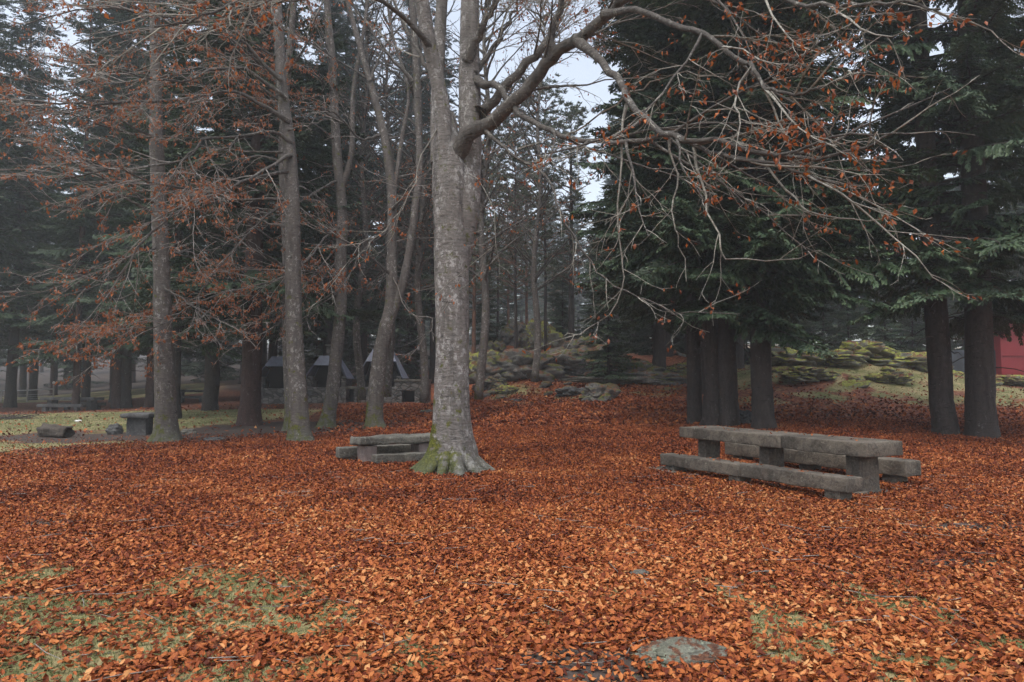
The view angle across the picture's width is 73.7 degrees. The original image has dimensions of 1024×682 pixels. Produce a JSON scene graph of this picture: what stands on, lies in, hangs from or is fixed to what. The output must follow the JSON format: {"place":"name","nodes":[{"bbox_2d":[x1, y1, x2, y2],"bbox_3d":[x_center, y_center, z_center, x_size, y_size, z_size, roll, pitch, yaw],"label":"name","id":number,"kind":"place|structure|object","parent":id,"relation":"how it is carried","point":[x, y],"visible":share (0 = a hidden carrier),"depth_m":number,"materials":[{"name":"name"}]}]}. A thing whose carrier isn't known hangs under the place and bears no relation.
{"place":"outdoors","nodes":[
{"label":"outdoors","id":0,"kind":"place"},
{"bbox_2d":[0,342,1023,681],"bbox_3d":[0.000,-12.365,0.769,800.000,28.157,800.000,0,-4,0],"label":"ground","id":1,"kind":"structure","parent":0,"point":[228,396],"depth_m":6.78,"materials":[{"name":"plant"}]},
{"bbox_2d":[0,5,40,341],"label":"fir tree","id":2,"kind":"object","parent":1,"relation":"on","point":[2,336],"visible":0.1,"depth_m":51.61,"materials":[{"name":"green plant"}]},
{"bbox_2d":[0,83,60,397],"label":"fir tree","id":3,"kind":"object","parent":1,"relation":"on","point":[23,380],"visible":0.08,"depth_m":69.78,"materials":[{"name":"green plant"}]},
{"bbox_2d":[0,0,72,328],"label":"fir tree","id":4,"kind":"object","parent":1,"relation":"on","point":[5,315],"visible":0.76,"depth_m":39.82,"materials":[{"name":"green plant"}]},
{"bbox_2d":[0,88,82,399],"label":"conifer tree","id":5,"kind":"object","parent":1,"relation":"on","point":[33,381],"visible":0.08,"depth_m":60.92,"materials":[{"name":"plant"}]},
{"bbox_2d":[2,105,82,395],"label":"conifer tree","id":6,"kind":"object","parent":1,"relation":"on","point":[53,371],"visible":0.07,"depth_m":71.20,"materials":[{"name":"plant"}]},
{"bbox_2d":[0,0,85,407],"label":"fir tree","id":7,"kind":"object","parent":1,"relation":"on","point":[10,395],"visible":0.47,"depth_m":45.41,"materials":[{"name":"green plant"}]},
{"bbox_2d":[36,423,74,437],"bbox_3d":[-13.639,2.700,20.423,0.964,0.442,0.524,2,-3,7],"label":"log","id":8,"kind":"object","parent":1,"relation":"on","point":[51,430],"visible":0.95,"depth_m":20.24,"materials":[{"name":"grey wood"}]},
{"bbox_2d":[0,0,130,401],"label":"fir tree","id":9,"kind":"object","parent":1,"relation":"on","point":[60,239],"visible":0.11,"depth_m":43.10,"materials":[{"name":"green plant"}]},
{"bbox_2d":[40,397,104,410],"bbox_3d":[-25.142,3.636,39.023,3.420,0.858,0.829,0,-4,7],"label":"stone table","id":10,"kind":"object","parent":1,"relation":"on","point":[91,403],"visible":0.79,"depth_m":38.78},
{"bbox_2d":[43,352,108,390],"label":"building","id":11,"kind":"structure","parent":1,"relation":"on","point":[67,369],"depth_m":85.33,"materials":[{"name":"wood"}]},
{"bbox_2d":[9,0,143,410],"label":"fir tree","id":12,"kind":"object","parent":1,"relation":"on","point":[81,232],"visible":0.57,"depth_m":38.41,"materials":[{"name":"green plant"}]},
{"bbox_2d":[49,0,141,401],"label":"fir tree","id":13,"kind":"object","parent":1,"relation":"on","point":[117,28],"visible":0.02,"depth_m":49.56,"materials":[{"name":"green plant"}]},
{"bbox_2d":[25,0,203,407],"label":"fir tree","id":14,"kind":"object","parent":1,"relation":"on","point":[126,394],"visible":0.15,"depth_m":40.15,"materials":[{"name":"green plant"}]},
{"bbox_2d":[46,0,186,407],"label":"fir tree","id":15,"kind":"object","parent":1,"relation":"on","point":[116,383],"visible":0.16,"depth_m":40.23,"materials":[{"name":"green plant"}]},
{"bbox_2d":[0,0,269,442],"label":"beech tree","id":16,"kind":"object","parent":1,"relation":"on","point":[166,426],"visible":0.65,"depth_m":18.47,"materials":[{"name":"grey plant"}]},
{"bbox_2d":[119,412,153,435],"bbox_3d":[-11.349,2.576,20.815,0.881,0.820,0.884,0,-4,-6],"label":"pedestal table","id":17,"kind":"object","parent":1,"relation":"on","point":[139,423],"visible":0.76,"depth_m":20.57,"materials":[{"name":"stone"}]},
{"bbox_2d":[77,0,199,407],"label":"fir tree","id":18,"kind":"object","parent":1,"relation":"on","point":[149,395],"visible":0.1,"depth_m":39.59,"materials":[{"name":"green plant"}]},
{"bbox_2d":[146,227,205,375],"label":"conifer tree","id":19,"kind":"object","parent":1,"relation":"on","point":[190,362],"visible":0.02,"depth_m":95.26,"materials":[{"name":"plant"}]},
{"bbox_2d":[0,0,353,441],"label":"beech tree","id":20,"kind":"object","parent":1,"relation":"on","point":[299,427],"visible":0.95,"depth_m":16.51,"materials":[{"name":"brown plant"}]},
{"bbox_2d":[93,0,262,418],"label":"fir tree","id":21,"kind":"object","parent":1,"relation":"on","point":[180,229],"visible":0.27,"depth_m":28.83,"materials":[{"name":"green plant"}]},
{"bbox_2d":[5,0,368,427],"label":"beech tree","id":22,"kind":"object","parent":1,"relation":"on","point":[327,419],"visible":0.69,"depth_m":21.59,"materials":[{"name":"brown plant"}]},
{"bbox_2d":[99,0,320,410],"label":"fir tree","id":23,"kind":"object","parent":1,"relation":"on","point":[209,401],"visible":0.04,"depth_m":33.58,"materials":[{"name":"green plant"}]},
{"bbox_2d":[181,131,241,381],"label":"conifer tree","id":24,"kind":"object","parent":1,"relation":"on","point":[230,371],"visible":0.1,"depth_m":74.52,"materials":[{"name":"plant"}]},
{"bbox_2d":[109,0,379,430],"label":"beech tree","id":25,"kind":"object","parent":1,"relation":"on","point":[292,17],"visible":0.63,"depth_m":22.24,"materials":[{"name":"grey plant"}]},
{"bbox_2d":[114,0,382,425],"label":"fir tree","id":26,"kind":"object","parent":1,"relation":"on","point":[249,410],"visible":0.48,"depth_m":24.34,"materials":[{"name":"green plant"}]},
{"bbox_2d":[200,28,319,367],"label":"fir tree","id":27,"kind":"object","parent":1,"relation":"on","point":[305,332],"visible":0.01,"depth_m":41.81,"materials":[{"name":"green plant"}]},
{"bbox_2d":[224,5,323,361],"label":"fir tree","id":28,"kind":"object","parent":1,"relation":"on","point":[273,349],"visible":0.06,"depth_m":47.92,"materials":[{"name":"green plant"}]},
{"bbox_2d":[261,356,306,403],"bbox_3d":[-13.493,2.296,39.934,2.540,2.764,1.740,0,-4,-3],"label":"barbecue shelter","id":29,"kind":"object","parent":1,"relation":"on","point":[272,387],"visible":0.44,"depth_m":39.59,"materials":[{"name":"stone"}]},
{"bbox_2d":[303,277,322,380],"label":"fir tree","id":30,"kind":"object","parent":1,"relation":"on","point":[311,361],"visible":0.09,"depth_m":54.71,"materials":[{"name":"green plant"}]},
{"bbox_2d":[306,344,354,402],"bbox_3d":[-10.670,1.917,39.958,2.540,3.435,1.740,0,-4,0],"label":"barbecue shelter","id":31,"kind":"object","parent":1,"relation":"on","point":[316,375],"visible":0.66,"depth_m":39.50,"materials":[{"name":"stone"}]},
{"bbox_2d":[269,0,396,360],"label":"fir tree","id":32,"kind":"object","parent":1,"relation":"on","point":[365,329],"visible":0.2,"depth_m":42.84,"materials":[{"name":"green plant"}]},
{"bbox_2d":[267,1,408,351],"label":"fir tree","id":33,"kind":"object","parent":1,"relation":"on","point":[319,332],"visible":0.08,"depth_m":45.10,"materials":[{"name":"green plant"}]},
{"bbox_2d":[343,271,375,384],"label":"fir tree","id":34,"kind":"object","parent":1,"relation":"on","point":[349,352],"visible":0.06,"depth_m":50.74,"materials":[{"name":"green plant"}]},
{"bbox_2d":[303,0,427,363],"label":"fir tree","id":35,"kind":"object","parent":1,"relation":"on","point":[363,337],"visible":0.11,"depth_m":46.43,"materials":[{"name":"green plant"}]},
{"bbox_2d":[305,0,431,399],"label":"bare tree","id":36,"kind":"object","parent":1,"relation":"on","point":[361,387],"visible":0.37,"depth_m":29.17,"materials":[{"name":"grey wood"}]},
{"bbox_2d":[335,444,410,459],"bbox_3d":[-2.819,2.398,14.312,1.711,0.422,0.319,2,-4,-30],"label":"stone bench","id":37,"kind":"object","parent":1,"relation":"on","point":[346,452],"visible":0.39,"depth_m":14.14,"materials":[{"name":"stone"}]},
{"bbox_2d":[219,0,528,427],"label":"beech tree","id":38,"kind":"object","parent":1,"relation":"on","point":[394,289],"visible":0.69,"depth_m":23.08,"materials":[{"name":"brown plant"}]},
{"bbox_2d":[358,349,408,402],"bbox_3d":[-7.560,2.051,39.950,2.740,3.114,1.740,0,-4,2],"label":"barbecue shelter","id":39,"kind":"object","parent":1,"relation":"on","point":[399,372],"visible":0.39,"depth_m":39.79,"materials":[{"name":"stone"}]},
{"bbox_2d":[351,432,429,462],"bbox_3d":[-2.368,2.233,13.940,1.772,0.673,0.648,2,-4,-30],"label":"stone table","id":40,"kind":"object","parent":1,"relation":"on","point":[369,444],"visible":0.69,"depth_m":13.63,"materials":[{"name":"stone"}]},
{"bbox_2d":[332,0,458,396],"label":"bare tree","id":41,"kind":"object","parent":1,"relation":"on","point":[388,378],"visible":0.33,"depth_m":31.30,"materials":[{"name":"grey wood"}]},
{"bbox_2d":[371,451,425,462],"bbox_3d":[-2.034,2.382,13.601,1.510,0.327,0.299,2,-4,-30],"label":"stone bench","id":42,"kind":"object","parent":1,"relation":"on","point":[397,457],"visible":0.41,"depth_m":13.35,"materials":[{"name":"stone"}]},
{"bbox_2d":[310,0,505,402],"label":"bare tree","id":43,"kind":"object","parent":1,"relation":"on","point":[416,276],"visible":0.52,"depth_m":26.08,"materials":[{"name":"grey wood"}]},
{"bbox_2d":[394,238,429,378],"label":"fir tree","id":44,"kind":"object","parent":1,"relation":"on","point":[408,366],"visible":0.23,"depth_m":49.72,"materials":[{"name":"green plant"}]},
{"bbox_2d":[394,379,430,402],"bbox_3d":[-5.734,2.902,39.496,2.011,1.367,1.168,0,-4,0],"label":"stone fireplace","id":45,"kind":"object","parent":1,"relation":"on","point":[403,395],"visible":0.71,"depth_m":38.97,"materials":[{"name":"stone"}]},
{"bbox_2d":[370,0,471,369],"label":"fir tree","id":46,"kind":"object","parent":1,"relation":"on","point":[398,101],"visible":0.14,"depth_m":57.25,"materials":[{"name":"green plant"}]},
{"bbox_2d":[376,0,487,383],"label":"fir tree","id":47,"kind":"object","parent":1,"relation":"on","point":[430,311],"visible":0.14,"depth_m":48.11,"materials":[{"name":"green plant"}]},
{"bbox_2d":[360,0,565,399],"label":"bare tree","id":48,"kind":"object","parent":1,"relation":"on","point":[481,364],"visible":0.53,"depth_m":25.04,"materials":[{"name":"grey wood"}]},
{"bbox_2d":[424,142,531,352],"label":"pine tree","id":49,"kind":"object","parent":1,"relation":"on","point":[473,309],"visible":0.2,"depth_m":44.14,"materials":[{"name":"green plant"}]},
{"bbox_2d":[469,238,504,351],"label":"fir tree","id":50,"kind":"object","parent":1,"relation":"on","point":[492,326],"visible":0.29,"depth_m":46.07,"materials":[{"name":"green plant"}]},
{"bbox_2d":[469,206,511,344],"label":"conifer tree","id":51,"kind":"object","parent":1,"relation":"on","point":[491,320],"visible":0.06,"depth_m":123.90,"materials":[{"name":"plant"}]},
{"bbox_2d":[484,373,508,389],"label":"boulder","id":52,"kind":"object","parent":1,"relation":"on","point":[496,380],"visible":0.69,"depth_m":34.41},
{"bbox_2d":[470,118,535,336],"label":"pine tree","id":53,"kind":"object","parent":1,"relation":"on","point":[500,201],"visible":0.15,"depth_m":52.43,"materials":[{"name":"green plant"}]},
{"bbox_2d":[489,234,524,342],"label":"fir tree","id":54,"kind":"object","parent":1,"relation":"on","point":[504,318],"visible":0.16,"depth_m":68.27,"materials":[{"name":"green plant"}]},
{"bbox_2d":[0,364,1023,681],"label":"fallen leaves","id":55,"kind":"object","parent":1,"relation":"on","point":[46,476],"depth_m":6.59,"materials":[{"name":"plant"}]},
{"bbox_2d":[500,319,529,347],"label":"boulder","id":56,"kind":"object","parent":1,"relation":"on","point":[507,334],"visible":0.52,"depth_m":45.60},
{"bbox_2d":[471,73,562,348],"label":"pine tree","id":57,"kind":"object","parent":1,"relation":"on","point":[525,194],"visible":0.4,"depth_m":40.20,"materials":[{"name":"green plant"}]},
{"bbox_2d":[479,183,555,324],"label":"pine tree","id":58,"kind":"object","parent":1,"relation":"on","point":[508,305],"visible":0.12,"depth_m":62.24,"materials":[{"name":"green plant"}]},
{"bbox_2d":[469,348,570,384],"bbox_3d":[0.338,1.493,35.927,5.472,2.210,3.053,0,-4,0],"label":"boulder","id":59,"kind":"object","parent":1,"relation":"on","point":[511,364],"visible":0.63,"depth_m":35.08,"materials":[{"name":"stone"}]},
{"bbox_2d":[493,131,549,322],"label":"conifer tree","id":60,"kind":"object","parent":1,"relation":"on","point":[521,309],"visible":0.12,"depth_m":119.37,"materials":[{"name":"green wood"}]},
{"bbox_2d":[492,162,561,324],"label":"pine tree","id":61,"kind":"object","parent":1,"relation":"on","point":[525,292],"visible":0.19,"depth_m":56.36,"materials":[{"name":"green plant"}]},
{"bbox_2d":[53,0,1023,475],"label":"beech tree","id":62,"kind":"object","parent":1,"relation":"on","point":[457,184],"visible":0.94,"depth_m":10.36,"materials":[{"name":"grey plant"}]},
{"bbox_2d":[523,318,566,350],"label":"boulder","id":63,"kind":"object","parent":1,"relation":"on","point":[553,334],"visible":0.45,"depth_m":45.50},
{"bbox_2d":[494,72,599,350],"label":"pine tree","id":64,"kind":"object","parent":1,"relation":"on","point":[555,121],"visible":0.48,"depth_m":42.27,"materials":[{"name":"green plant"}]},
{"bbox_2d":[486,0,610,381],"label":"bare tree","id":65,"kind":"object","parent":1,"relation":"on","point":[533,260],"visible":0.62,"depth_m":32.29,"materials":[{"name":"grey wood"}]},
{"bbox_2d":[539,222,577,333],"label":"fir tree","id":66,"kind":"object","parent":1,"relation":"on","point":[550,299],"visible":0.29,"depth_m":62.28,"materials":[{"name":"green plant"}]},
{"bbox_2d":[524,101,603,340],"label":"pine tree","id":67,"kind":"object","parent":1,"relation":"on","point":[571,307],"visible":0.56,"depth_m":46.30,"materials":[{"name":"green plant"}]},
{"bbox_2d":[547,237,585,340],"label":"fir tree","id":68,"kind":"object","parent":1,"relation":"on","point":[562,302],"visible":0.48,"depth_m":50.16,"materials":[{"name":"green plant"}]},
{"bbox_2d":[531,346,612,375],"bbox_3d":[2.889,1.293,36.971,6.462,2.048,2.914,1,-4,-9],"label":"boulder","id":69,"kind":"object","parent":1,"relation":"on","point":[568,360],"visible":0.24,"depth_m":36.09,"materials":[{"name":"stone"}]},
{"bbox_2d":[555,166,602,336],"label":"conifer tree","id":70,"kind":"object","parent":1,"relation":"on","point":[580,299],"visible":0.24,"depth_m":125.36,"materials":[{"name":"plant"}]},
{"bbox_2d":[553,336,604,349],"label":"boulder","id":71,"kind":"object","parent":1,"relation":"on","point":[574,343],"visible":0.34,"depth_m":40.39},
{"bbox_2d":[574,221,610,349],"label":"fir tree","id":72,"kind":"object","parent":1,"relation":"on","point":[585,312],"visible":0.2,"depth_m":54.22,"materials":[{"name":"green plant"}]},
{"bbox_2d":[579,382,620,401],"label":"boulder","id":73,"kind":"object","parent":1,"relation":"on","point":[592,391],"visible":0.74,"depth_m":28.06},
{"bbox_2d":[557,376,647,382],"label":"boulder","id":74,"kind":"object","parent":1,"relation":"on","point":[600,379],"visible":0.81,"depth_m":32.64,"materials":[{"name":"stone"}]},
{"bbox_2d":[584,116,628,346],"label":"conifer tree","id":75,"kind":"object","parent":1,"relation":"on","point":[607,179],"visible":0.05,"depth_m":76.56,"materials":[{"name":"plant"}]},
{"bbox_2d":[575,182,642,383],"bbox_3d":[4.708,-2.695,33.309,3.321,10.300,3.356,-3,-4,36],"label":"fir tree","id":76,"kind":"object","parent":1,"relation":"on","point":[607,333],"visible":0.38,"depth_m":32.93,"materials":[{"name":"green plant"}]},
{"bbox_2d":[582,5,671,369],"bbox_3d":[7.739,-12.863,36.125,7.094,29.209,8.514,2,-4,-24],"label":"fir tree","id":77,"kind":"object","parent":1,"relation":"on","point":[659,354],"visible":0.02,"depth_m":34.90,"materials":[{"name":"green plant"}]},
{"bbox_2d":[581,360,673,384],"bbox_3d":[5.931,1.742,34.018,5.016,1.624,3.038,-1,-4,9],"label":"boulder","id":78,"kind":"object","parent":1,"relation":"on","point":[649,368],"visible":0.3,"depth_m":33.03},
{"bbox_2d":[625,317,678,354],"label":"fir tree","id":79,"kind":"object","parent":1,"relation":"on","point":[648,339],"visible":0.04,"depth_m":48.02,"materials":[{"name":"green plant"}]},
{"bbox_2d":[635,371,686,385],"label":"boulder","id":80,"kind":"object","parent":1,"relation":"on","point":[666,378],"visible":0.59,"depth_m":32.30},
{"bbox_2d":[629,637,735,667],"bbox_3d":[0.990,1.836,3.994,0.663,0.150,0.396,0,-4,-6],"label":"rock","id":81,"kind":"object","parent":1,"relation":"on","point":[687,650],"visible":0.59,"depth_m":3.92,"materials":[{"name":"stone"}]},
{"bbox_2d":[597,38,783,393],"bbox_3d":[8.216,-13.222,29.351,7.649,31.266,9.181,3,-3,-37],"label":"fir tree","id":82,"kind":"object","parent":1,"relation":"on","point":[627,308],"visible":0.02,"depth_m":29.75,"materials":[{"name":"green plant"}]},
{"bbox_2d":[566,0,835,423],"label":"fir tree","id":83,"kind":"object","parent":1,"relation":"on","point":[694,393],"visible":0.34,"depth_m":20.74,"materials":[{"name":"green plant"}]},
{"bbox_2d":[567,0,873,425],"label":"fir tree","id":84,"kind":"object","parent":1,"relation":"on","point":[710,408],"visible":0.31,"depth_m":19.81,"materials":[{"name":"green plant"}]},
{"bbox_2d":[609,7,870,426],"bbox_3d":[6.796,-12.078,20.957,7.718,29.591,7.348,0,-4,-3],"label":"fir tree","id":85,"kind":"object","parent":1,"relation":"on","point":[790,334],"visible":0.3,"depth_m":19.16,"materials":[{"name":"green plant"}]},
{"bbox_2d":[649,453,862,501],"bbox_3d":[3.611,2.152,10.815,0.554,0.454,3.963,2,-4,-28],"label":"stone bench","id":86,"kind":"object","parent":1,"relation":"on","point":[836,486],"visible":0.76,"depth_m":10.19,"materials":[{"name":"stone"}]},
{"bbox_2d":[747,346,828,366],"bbox_3d":[12.927,0.832,31.078,4.051,1.173,2.769,1,-4,-9],"label":"boulder","id":87,"kind":"object","parent":1,"relation":"on","point":[780,357],"visible":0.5,"depth_m":30.16,"materials":[{"name":"stone"}]},
{"bbox_2d":[680,425,901,494],"bbox_3d":[4.428,1.973,11.462,0.808,0.883,4.006,2,-4,-25],"label":"stone table","id":88,"kind":"object","parent":1,"relation":"on","point":[863,455],"visible":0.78,"depth_m":10.56,"materials":[{"name":"concrete"}]},
{"bbox_2d":[591,0,992,428],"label":"fir tree","id":89,"kind":"object","parent":1,"relation":"on","point":[762,398],"visible":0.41,"depth_m":18.39,"materials":[{"name":"green plant"}]},
{"bbox_2d":[779,366,832,382],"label":"boulder","id":90,"kind":"object","parent":1,"relation":"on","point":[806,374],"visible":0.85,"depth_m":27.92,"materials":[{"name":"stone"}]},
{"bbox_2d":[725,442,920,483],"bbox_3d":[5.366,2.213,12.295,0.398,0.511,3.908,2,-4,-25],"label":"stone bench","id":91,"kind":"object","parent":1,"relation":"on","point":[893,470],"visible":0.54,"depth_m":11.73,"materials":[{"name":"concrete"}]},
{"bbox_2d":[800,300,851,349],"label":"fir tree","id":92,"kind":"object","parent":1,"relation":"on","point":[826,327],"visible":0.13,"depth_m":49.95,"materials":[{"name":"green plant"}]},
{"bbox_2d":[815,349,869,367],"bbox_3d":[14.499,0.898,30.974,3.150,1.070,2.370,0,-4,-1],"label":"boulder","id":93,"kind":"object","parent":1,"relation":"on","point":[844,358],"visible":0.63,"depth_m":30.23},
{"bbox_2d":[798,44,892,342],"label":"fir tree","id":94,"kind":"object","parent":1,"relation":"on","point":[838,306],"visible":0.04,"depth_m":62.07,"materials":[{"name":"green plant"}]},
{"bbox_2d":[824,246,872,349],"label":"fir tree","id":95,"kind":"object","parent":1,"relation":"on","point":[846,319],"visible":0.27,"depth_m":40.01,"materials":[{"name":"green plant"}]},
{"bbox_2d":[839,340,900,362],"bbox_3d":[16.329,0.766,32.102,2.805,1.560,3.812,2,-4,-27],"label":"boulder","id":96,"kind":"object","parent":1,"relation":"on","point":[872,349],"visible":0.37,"depth_m":30.81,"materials":[{"name":"stone"}]},
{"bbox_2d":[863,371,913,383],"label":"boulder","id":97,"kind":"object","parent":1,"relation":"on","point":[897,377],"visible":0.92,"depth_m":27.99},
{"bbox_2d":[862,243,915,351],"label":"fir tree","id":98,"kind":"object","parent":1,"relation":"on","point":[886,336],"visible":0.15,"depth_m":42.94,"materials":[{"name":"green plant"}]},
{"bbox_2d":[863,154,925,350],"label":"conifer tree","id":99,"kind":"object","parent":1,"relation":"on","point":[896,341],"visible":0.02,"depth_m":64.31,"materials":[{"name":"plant"}]},
{"bbox_2d":[867,351,927,369],"bbox_3d":[17.684,0.957,31.002,4.368,0.995,2.306,-1,-4,9],"label":"boulder","id":100,"kind":"object","parent":1,"relation":"on","point":[904,359],"visible":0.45,"depth_m":30.41,"materials":[{"name":"stone"}]},
{"bbox_2d":[882,235,925,351],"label":"fir tree","id":101,"kind":"object","parent":1,"relation":"on","point":[916,328],"visible":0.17,"depth_m":45.99,"materials":[{"name":"green plant"}]},
{"bbox_2d":[804,0,1023,434],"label":"fir tree","id":102,"kind":"object","parent":1,"relation":"on","point":[927,295],"visible":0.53,"depth_m":18.25,"materials":[{"name":"green plant"}]},
{"bbox_2d":[807,0,1023,438],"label":"fir tree","id":103,"kind":"object","parent":1,"relation":"on","point":[981,321],"visible":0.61,"depth_m":18.02,"materials":[{"name":"green plant"}]},
{"bbox_2d":[947,241,963,349],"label":"fir tree","id":104,"kind":"object","parent":1,"relation":"on","point":[960,343],"visible":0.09,"depth_m":52.16,"materials":[{"name":"green plant"}]},
{"bbox_2d":[951,318,1023,374],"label":"hut","id":105,"kind":"object","parent":1,"relation":"on","point":[1008,354],"visible":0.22,"depth_m":38.86,"materials":[{"name":"wood"}]},
{"bbox_2d":[986,0,1023,313],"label":"fir tree","id":106,"kind":"object","parent":1,"relation":"on","point":[1020,208],"visible":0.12,"depth_m":46.66,"materials":[{"name":"green plant"}]},
{"bbox_2d":[996,375,1023,385],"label":"boulder","id":107,"kind":"object","parent":1,"relation":"on","point":[1016,380],"visible":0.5,"depth_m":30.14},
{"bbox_2d":[0,0,1023,346],"label":"sky","id":108,"kind":"structure","parent":0,"point":[581,71],"materials":[{"name":"white"}]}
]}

